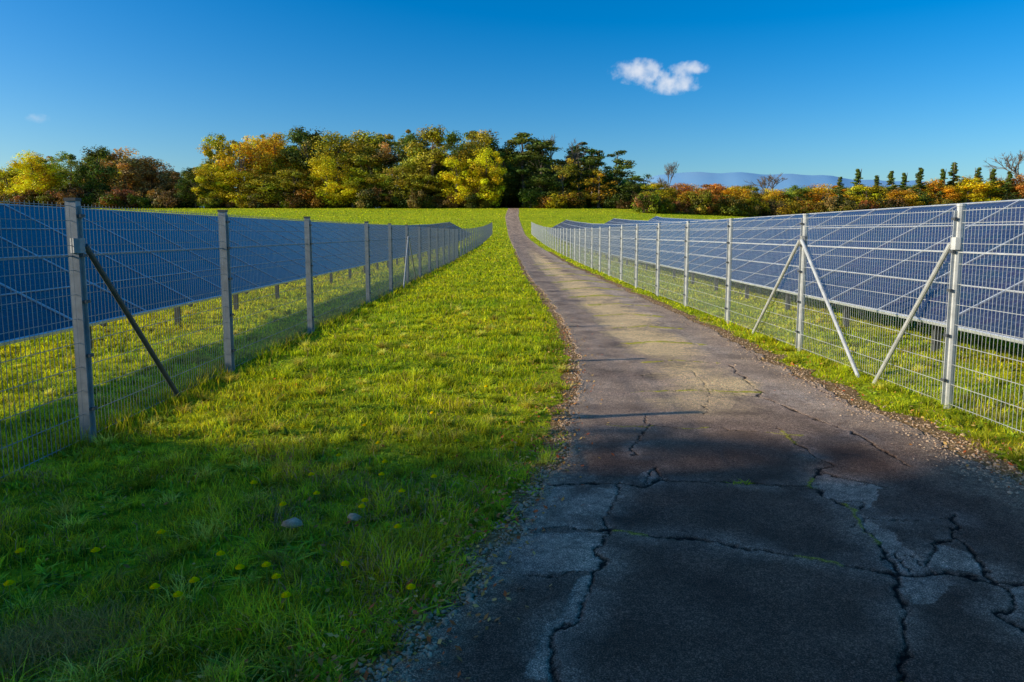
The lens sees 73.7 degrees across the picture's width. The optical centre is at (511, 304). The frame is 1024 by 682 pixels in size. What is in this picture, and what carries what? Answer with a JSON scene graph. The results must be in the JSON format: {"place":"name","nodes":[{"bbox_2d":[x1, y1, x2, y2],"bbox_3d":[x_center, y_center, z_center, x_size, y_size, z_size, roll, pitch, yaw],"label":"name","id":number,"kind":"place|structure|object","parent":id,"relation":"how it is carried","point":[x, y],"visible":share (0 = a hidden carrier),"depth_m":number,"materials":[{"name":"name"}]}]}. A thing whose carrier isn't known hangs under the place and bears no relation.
{"place":"outdoors","nodes":[
{"label":"outdoors","id":0,"kind":"place"},
{"bbox_2d":[0,207,1023,681],"bbox_3d":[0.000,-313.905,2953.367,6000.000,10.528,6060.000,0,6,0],"label":"meadow ground","id":1,"kind":"structure","parent":0,"point":[184,442],"depth_m":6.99,"materials":[{"name":"green plant"}]},
{"bbox_2d":[0,169,25,196],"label":"broadleaf tree","id":2,"kind":"object","parent":1,"relation":"on","point":[3,183],"visible":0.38,"depth_m":205.74,"materials":[{"name":"yellow plant"}]},
{"bbox_2d":[2,149,65,195],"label":"broadleaf tree","id":3,"kind":"object","parent":1,"relation":"on","point":[31,169],"visible":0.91,"depth_m":199.54,"materials":[{"name":"yellow plant"}]},
{"bbox_2d":[41,151,86,191],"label":"broadleaf tree","id":4,"kind":"object","parent":1,"relation":"on","point":[71,158],"visible":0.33,"depth_m":214.54,"materials":[{"name":"green plant"}]},
{"bbox_2d":[72,144,119,193],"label":"broadleaf tree","id":5,"kind":"object","parent":1,"relation":"on","point":[83,170],"visible":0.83,"depth_m":204.05,"materials":[{"name":"green plant"}]},
{"bbox_2d":[0,583,202,681],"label":"dry grass tuft","id":6,"kind":"object","parent":1,"relation":"on","point":[23,645],"visible":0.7,"depth_m":2.85,"materials":[{"name":"green plant"}]},
{"bbox_2d":[94,146,157,193],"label":"broadleaf tree","id":7,"kind":"object","parent":1,"relation":"on","point":[125,166],"visible":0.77,"depth_m":208.02,"materials":[{"name":"brown plant"}]},
{"bbox_2d":[128,155,181,195],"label":"broadleaf tree","id":8,"kind":"object","parent":1,"relation":"on","point":[154,163],"visible":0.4,"depth_m":212.85,"materials":[{"name":"brown plant"}]},
{"bbox_2d":[151,170,198,205],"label":"broadleaf tree","id":9,"kind":"object","parent":1,"relation":"on","point":[173,175],"visible":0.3,"depth_m":210.29,"materials":[{"name":"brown plant"}]},
{"bbox_2d":[174,167,215,207],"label":"broadleaf tree","id":10,"kind":"object","parent":1,"relation":"on","point":[184,192],"visible":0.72,"depth_m":200.25,"materials":[{"name":"green plant"}]},
{"bbox_2d":[191,163,232,205],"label":"broadleaf tree","id":11,"kind":"object","parent":1,"relation":"on","point":[205,178],"visible":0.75,"depth_m":199.43,"materials":[{"name":"yellow plant"}]},
{"bbox_2d":[195,132,247,196],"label":"broadleaf tree","id":12,"kind":"object","parent":1,"relation":"on","point":[218,145],"visible":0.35,"depth_m":208.23,"materials":[{"name":"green plant"}]},
{"bbox_2d":[210,170,259,206],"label":"broadleaf tree","id":13,"kind":"object","parent":1,"relation":"on","point":[243,176],"visible":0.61,"depth_m":199.17,"materials":[{"name":"green plant"}]},
{"bbox_2d":[0,203,470,351],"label":"solar panel array","id":14,"kind":"object","parent":1,"relation":"on","point":[291,255],"visible":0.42,"depth_m":13.54,"materials":[{"name":"blue glass"}]},
{"bbox_2d":[213,135,274,195],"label":"broadleaf tree","id":15,"kind":"object","parent":1,"relation":"on","point":[243,151],"visible":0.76,"depth_m":204.45,"materials":[{"name":"yellow plant"}]},
{"bbox_2d":[3,385,488,626],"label":"dandelion flowers","id":16,"kind":"object","parent":1,"relation":"on","point":[286,594],"visible":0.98,"depth_m":3.42,"materials":[{"name":"yellow plant"}]},
{"bbox_2d":[0,198,491,477],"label":"wire fence","id":17,"kind":"object","parent":1,"relation":"on","point":[78,247],"visible":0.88,"depth_m":7.48,"materials":[{"name":"metal"}]},
{"bbox_2d":[233,173,292,204],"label":"broadleaf tree","id":18,"kind":"object","parent":1,"relation":"on","point":[245,187],"visible":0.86,"depth_m":198.23,"materials":[{"name":"green plant"}]},
{"bbox_2d":[237,132,300,189],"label":"broadleaf tree","id":19,"kind":"object","parent":1,"relation":"on","point":[268,144],"visible":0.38,"depth_m":212.32,"materials":[{"name":"yellow plant"}]},
{"bbox_2d":[262,151,312,190],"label":"broadleaf tree","id":20,"kind":"object","parent":1,"relation":"on","point":[279,159],"visible":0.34,"depth_m":210.79,"materials":[{"name":"green plant"}]},
{"bbox_2d":[281,517,302,528],"bbox_3d":[-1.282,1.273,3.974,0.120,0.041,0.104,-3,7,-25],"label":"field stone","id":21,"kind":"object","parent":1,"relation":"on","point":[291,522],"visible":1,"depth_m":3.95,"materials":[{"name":"grey stone"}]},
{"bbox_2d":[265,168,320,207],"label":"broadleaf tree","id":22,"kind":"object","parent":1,"relation":"on","point":[291,183],"visible":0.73,"depth_m":199.54,"materials":[{"name":"green plant"}]},
{"bbox_2d":[272,125,341,190],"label":"broadleaf tree","id":23,"kind":"object","parent":1,"relation":"on","point":[299,135],"visible":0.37,"depth_m":211.73,"materials":[{"name":"green plant"}]},
{"bbox_2d":[302,155,354,207],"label":"broadleaf tree","id":24,"kind":"object","parent":1,"relation":"on","point":[323,170],"visible":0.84,"depth_m":199.49,"materials":[{"name":"yellow plant"}]},
{"bbox_2d":[309,130,369,207],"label":"broadleaf tree","id":25,"kind":"object","parent":1,"relation":"on","point":[331,141],"visible":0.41,"depth_m":209.49,"materials":[{"name":"green plant"}]},
{"bbox_2d":[347,513,361,520],"bbox_3d":[-0.944,1.264,4.061,0.079,0.042,0.063,3,7,28],"label":"field stone","id":26,"kind":"object","parent":1,"relation":"on","point":[353,517],"visible":1,"depth_m":4.04,"materials":[{"name":"grey stone"}]},
{"bbox_2d":[331,167,378,207],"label":"broadleaf tree","id":27,"kind":"object","parent":1,"relation":"on","point":[354,182],"visible":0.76,"depth_m":198.52,"materials":[{"name":"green plant"}]},
{"bbox_2d":[336,129,393,190],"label":"broadleaf tree","id":28,"kind":"object","parent":1,"relation":"on","point":[369,149],"visible":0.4,"depth_m":214.03,"materials":[{"name":"green plant"}]},
{"bbox_2d":[351,152,389,188],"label":"broadleaf tree","id":29,"kind":"object","parent":1,"relation":"on","point":[373,159],"visible":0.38,"depth_m":208.37,"materials":[{"name":"green plant"}]},
{"bbox_2d":[355,173,410,205],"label":"broadleaf tree","id":30,"kind":"object","parent":1,"relation":"on","point":[370,181],"visible":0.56,"depth_m":198.76,"materials":[{"name":"green plant"}]},
{"bbox_2d":[371,142,416,207],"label":"broadleaf tree","id":31,"kind":"object","parent":1,"relation":"on","point":[386,152],"visible":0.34,"depth_m":211.69,"materials":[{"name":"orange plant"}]},
{"bbox_2d":[377,162,424,202],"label":"broadleaf tree","id":32,"kind":"object","parent":1,"relation":"on","point":[399,170],"visible":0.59,"depth_m":199.50,"materials":[{"name":"green plant"}]},
{"bbox_2d":[381,132,429,194],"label":"broadleaf tree","id":33,"kind":"object","parent":1,"relation":"on","point":[412,137],"visible":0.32,"depth_m":211.22,"materials":[{"name":"green plant"}]},
{"bbox_2d":[396,172,449,206],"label":"broadleaf tree","id":34,"kind":"object","parent":1,"relation":"on","point":[425,177],"visible":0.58,"depth_m":198.37,"materials":[{"name":"green plant"}]},
{"bbox_2d":[400,124,458,194],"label":"broadleaf tree","id":35,"kind":"object","parent":1,"relation":"on","point":[435,155],"visible":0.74,"depth_m":202.73,"materials":[{"name":"green plant"}]},
{"bbox_2d":[434,130,469,200],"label":"broadleaf tree","id":36,"kind":"object","parent":1,"relation":"on","point":[454,148],"visible":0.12,"depth_m":221.15,"materials":[{"name":"green plant"}]},
{"bbox_2d":[435,156,478,207],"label":"broadleaf tree","id":37,"kind":"object","parent":1,"relation":"on","point":[454,177],"visible":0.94,"depth_m":197.97,"materials":[{"name":"yellow plant"}]},
{"bbox_2d":[447,129,509,184],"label":"broadleaf tree","id":38,"kind":"object","parent":1,"relation":"on","point":[485,139],"visible":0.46,"depth_m":210.93,"materials":[{"name":"green plant"}]},
{"bbox_2d":[463,171,499,204],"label":"broadleaf tree","id":39,"kind":"object","parent":1,"relation":"on","point":[488,185],"visible":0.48,"depth_m":198.19,"materials":[{"name":"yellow plant"}]},
{"bbox_2d":[465,147,506,207],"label":"broadleaf tree","id":40,"kind":"object","parent":1,"relation":"on","point":[495,177],"visible":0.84,"depth_m":197.57,"materials":[{"name":"yellow plant"}]},
{"bbox_2d":[488,144,530,207],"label":"broadleaf tree","id":41,"kind":"object","parent":1,"relation":"on","point":[511,187],"visible":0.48,"depth_m":210.47,"materials":[{"name":"green plant"}]},
{"bbox_2d":[0,129,1021,212],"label":"distant forest","id":42,"kind":"object","parent":1,"relation":"on","point":[295,148],"visible":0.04,"depth_m":227.28,"materials":[{"name":"green plant"}]},
{"bbox_2d":[0,316,1022,681],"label":"fallen leaves","id":43,"kind":"object","parent":1,"relation":"on","point":[354,664],"visible":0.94,"depth_m":3.67,"materials":[{"name":"brown plant"}]},
{"bbox_2d":[0,330,1023,681],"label":"broadleaf weeds","id":44,"kind":"object","parent":1,"relation":"on","point":[42,574],"visible":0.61,"depth_m":4.33,"materials":[{"name":"green plant"}]},
{"bbox_2d":[0,178,1023,216],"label":"undergrowth hedgerow","id":45,"kind":"object","parent":1,"relation":"on","point":[699,203],"visible":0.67,"depth_m":196.47,"materials":[{"name":"green plant"}]},
{"bbox_2d":[0,250,1023,514],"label":"tall grass","id":46,"kind":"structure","parent":1,"relation":"on","point":[122,426],"depth_m":7.35,"materials":[{"name":"green plant"}]},
{"bbox_2d":[498,132,548,207],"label":"pine tree","id":47,"kind":"object","parent":1,"relation":"on","point":[519,140],"visible":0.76,"depth_m":207.90,"materials":[{"name":"green plant"}]},
{"bbox_2d":[516,139,567,191],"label":"pine tree","id":48,"kind":"object","parent":1,"relation":"on","point":[540,145],"visible":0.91,"depth_m":203.65,"materials":[{"name":"green plant"}]},
{"bbox_2d":[521,171,565,198],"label":"broadleaf tree","id":49,"kind":"object","parent":1,"relation":"on","point":[539,181],"visible":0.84,"depth_m":199.70,"materials":[{"name":"green plant"}]},
{"bbox_2d":[523,134,588,194],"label":"broadleaf tree","id":50,"kind":"object","parent":1,"relation":"on","point":[574,157],"visible":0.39,"depth_m":207.85,"materials":[{"name":"green plant"}]},
{"bbox_2d":[546,157,582,196],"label":"broadleaf tree","id":51,"kind":"object","parent":1,"relation":"on","point":[565,170],"visible":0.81,"depth_m":200.47,"materials":[{"name":"green plant"}]},
{"bbox_2d":[558,141,605,191],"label":"pine tree","id":52,"kind":"object","parent":1,"relation":"on","point":[591,151],"visible":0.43,"depth_m":213.72,"materials":[{"name":"green plant"}]},
{"bbox_2d":[573,150,610,207],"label":"pine tree","id":53,"kind":"object","parent":1,"relation":"on","point":[592,160],"visible":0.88,"depth_m":205.35,"materials":[{"name":"green plant"}]},
{"bbox_2d":[576,170,618,207],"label":"broadleaf tree","id":54,"kind":"object","parent":1,"relation":"on","point":[601,191],"visible":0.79,"depth_m":200.86,"materials":[{"name":"green plant"}]},
{"bbox_2d":[595,150,635,190],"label":"pine tree","id":55,"kind":"object","parent":1,"relation":"on","point":[622,173],"visible":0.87,"depth_m":203.49,"materials":[{"name":"green plant"}]},
{"bbox_2d":[617,181,646,208],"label":"broadleaf tree","id":56,"kind":"object","parent":1,"relation":"on","point":[632,187],"visible":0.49,"depth_m":200.10,"materials":[{"name":"green plant"}]},
{"bbox_2d":[605,218,684,223],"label":"solar panel array","id":57,"kind":"object","parent":1,"relation":"on","point":[618,221],"visible":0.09,"depth_m":96.54,"materials":[{"name":"blue glass"}]},
{"bbox_2d":[633,174,656,192],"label":"broadleaf tree","id":58,"kind":"object","parent":1,"relation":"on","point":[647,176],"visible":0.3,"depth_m":201.12,"materials":[{"name":"green plant"}]},
{"bbox_2d":[641,181,678,199],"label":"broadleaf tree","id":59,"kind":"object","parent":1,"relation":"on","point":[669,192],"visible":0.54,"depth_m":187.30,"materials":[{"name":"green plant"}]},
{"bbox_2d":[657,162,679,188],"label":"bare tree","id":60,"kind":"object","parent":1,"relation":"on","point":[670,168],"visible":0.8,"depth_m":192.20,"materials":[{"name":"grey plant"}]},
{"bbox_2d":[648,216,706,221],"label":"solar panel array","id":61,"kind":"object","parent":1,"relation":"on","point":[656,218],"visible":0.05,"depth_m":107.42,"materials":[{"name":"blue glass"}]},
{"bbox_2d":[343,252,1023,681],"bbox_3d":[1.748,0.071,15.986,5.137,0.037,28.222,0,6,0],"label":"gravel","id":62,"kind":"structure","parent":1,"relation":"on","point":[487,563],"depth_m":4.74,"materials":[{"name":"grey gravel"}]},
{"bbox_2d":[669,182,699,208],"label":"broadleaf tree","id":63,"kind":"object","parent":1,"relation":"on","point":[686,187],"visible":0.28,"depth_m":200.00,"materials":[{"name":"orange plant"}]},
{"bbox_2d":[684,183,727,213],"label":"broadleaf tree","id":64,"kind":"object","parent":1,"relation":"on","point":[715,188],"visible":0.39,"depth_m":188.96,"materials":[{"name":"orange plant"}]},
{"bbox_2d":[720,185,755,203],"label":"broadleaf tree","id":65,"kind":"object","parent":1,"relation":"on","point":[737,190],"visible":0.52,"depth_m":183.93,"materials":[{"name":"yellow plant"}]},
{"bbox_2d":[740,184,763,203],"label":"broadleaf tree","id":66,"kind":"object","parent":1,"relation":"on","point":[753,188],"visible":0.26,"depth_m":195.82,"materials":[{"name":"green plant"}]},
{"bbox_2d":[744,174,787,202],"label":"bare tree","id":67,"kind":"object","parent":1,"relation":"on","point":[764,183],"visible":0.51,"depth_m":197.82,"materials":[{"name":"brown plant"}]},
{"bbox_2d":[757,188,791,206],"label":"broadleaf tree","id":68,"kind":"object","parent":1,"relation":"on","point":[776,195],"visible":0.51,"depth_m":194.89,"materials":[{"name":"yellow plant"}]},
{"bbox_2d":[531,204,1023,432],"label":"wire fence","id":69,"kind":"object","parent":1,"relation":"on","point":[955,246],"visible":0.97,"depth_m":9.45,"materials":[{"name":"metal"}]},
{"bbox_2d":[546,199,1023,351],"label":"solar panel array","id":70,"kind":"object","parent":1,"relation":"on","point":[745,233],"visible":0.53,"depth_m":13.55,"materials":[{"name":"blue glass"}]},
{"bbox_2d":[779,184,816,203],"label":"broadleaf tree","id":71,"kind":"object","parent":1,"relation":"on","point":[802,191],"visible":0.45,"depth_m":193.91,"materials":[{"name":"green plant"}]},
{"bbox_2d":[794,183,852,205],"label":"broadleaf tree","id":72,"kind":"object","parent":1,"relation":"on","point":[819,191],"visible":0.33,"depth_m":193.50,"materials":[{"name":"orange plant"}]},
{"bbox_2d":[833,177,849,203],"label":"spruce tree","id":73,"kind":"object","parent":1,"relation":"on","point":[839,188],"visible":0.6,"depth_m":185.59,"materials":[{"name":"green plant"}]},
{"bbox_2d":[849,169,865,203],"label":"spruce tree","id":74,"kind":"object","parent":1,"relation":"on","point":[858,175],"visible":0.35,"depth_m":196.73,"materials":[{"name":"green plant"}]},
{"bbox_2d":[846,184,894,204],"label":"broadleaf tree","id":75,"kind":"object","parent":1,"relation":"on","point":[870,196],"visible":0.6,"depth_m":191.27,"materials":[{"name":"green plant"}]},
{"bbox_2d":[872,175,881,203],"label":"spruce tree","id":76,"kind":"object","parent":1,"relation":"on","point":[876,181],"visible":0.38,"depth_m":193.58,"materials":[{"name":"green plant"}]},
{"bbox_2d":[880,171,900,200],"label":"spruce tree","id":77,"kind":"object","parent":1,"relation":"on","point":[890,181],"visible":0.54,"depth_m":189.81,"materials":[{"name":"green plant"}]},
{"bbox_2d":[877,189,924,206],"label":"broadleaf tree","id":78,"kind":"object","parent":1,"relation":"on","point":[903,193],"visible":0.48,"depth_m":185.37,"materials":[{"name":"orange plant"}]},
{"bbox_2d":[898,173,910,196],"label":"spruce tree","id":79,"kind":"object","parent":1,"relation":"on","point":[904,180],"visible":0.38,"depth_m":194.67,"materials":[{"name":"green plant"}]},
{"bbox_2d":[910,167,934,204],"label":"spruce tree","id":80,"kind":"object","parent":1,"relation":"on","point":[919,175],"visible":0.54,"depth_m":192.40,"materials":[{"name":"green plant"}]},
{"bbox_2d":[910,178,961,204],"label":"broadleaf tree","id":81,"kind":"object","parent":1,"relation":"on","point":[934,184],"visible":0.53,"depth_m":191.67,"materials":[{"name":"orange plant"}]},
{"bbox_2d":[932,169,952,201],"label":"spruce tree","id":82,"kind":"object","parent":1,"relation":"on","point":[943,175],"visible":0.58,"depth_m":191.63,"materials":[{"name":"green plant"}]},
{"bbox_2d":[944,162,964,203],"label":"spruce tree","id":83,"kind":"object","parent":1,"relation":"on","point":[954,170],"visible":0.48,"depth_m":192.67,"materials":[{"name":"green plant"}]},
{"bbox_2d":[966,167,984,201],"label":"spruce tree","id":84,"kind":"object","parent":1,"relation":"on","point":[978,173],"visible":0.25,"depth_m":201.72,"materials":[{"name":"green plant"}]},
{"bbox_2d":[950,175,1005,202],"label":"broadleaf tree","id":85,"kind":"object","parent":1,"relation":"on","point":[967,186],"visible":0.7,"depth_m":189.47,"materials":[{"name":"yellow plant"}]},
{"bbox_2d":[981,169,1001,200],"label":"spruce tree","id":86,"kind":"object","parent":1,"relation":"on","point":[992,175],"visible":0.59,"depth_m":189.95,"materials":[{"name":"green plant"}]},
{"bbox_2d":[980,177,1019,200],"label":"broadleaf tree","id":87,"kind":"object","parent":1,"relation":"on","point":[1002,183],"visible":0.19,"depth_m":191.72,"materials":[{"name":"orange plant"}]},
{"bbox_2d":[983,151,1023,179],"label":"bare tree","id":88,"kind":"object","parent":1,"relation":"on","point":[1015,169],"visible":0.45,"depth_m":199.78,"materials":[{"name":"brown plant"}]},
{"bbox_2d":[998,171,1018,199],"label":"spruce tree","id":89,"kind":"object","parent":1,"relation":"on","point":[1008,179],"visible":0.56,"depth_m":189.45,"materials":[{"name":"green plant"}]},
{"bbox_2d":[995,173,1023,198],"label":"broadleaf tree","id":90,"kind":"object","parent":1,"relation":"on","point":[1020,186],"visible":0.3,"depth_m":190.00,"materials":[{"name":"orange plant"}]},
{"bbox_2d":[0,0,1023,188],"label":"sky","id":91,"kind":"structure","parent":0,"point":[837,88],"materials":[{"name":"blue"}]},
{"bbox_2d":[203,172,959,207],"bbox_3d":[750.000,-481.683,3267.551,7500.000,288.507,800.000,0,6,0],"label":"distant hills","id":92,"kind":"structure","parent":0,"point":[734,179],"depth_m":3119.43,"materials":[{"name":"blue"}]},
{"bbox_2d":[386,208,1023,681],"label":"asphalt road","id":93,"kind":"structure","parent":0,"point":[832,542],"depth_m":3.88,"materials":[{"name":"grey asphalt"}]},
{"bbox_2d":[723,479,751,485],"bbox_3d":[1.585,1.248,4.778,0.229,0.060,0.151,0,6,0],"label":"crack weed","id":94,"kind":"object","parent":93,"relation":"on","point":[741,481],"visible":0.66,"depth_m":4.78,"materials":[{"name":"green plant"}]}
]}

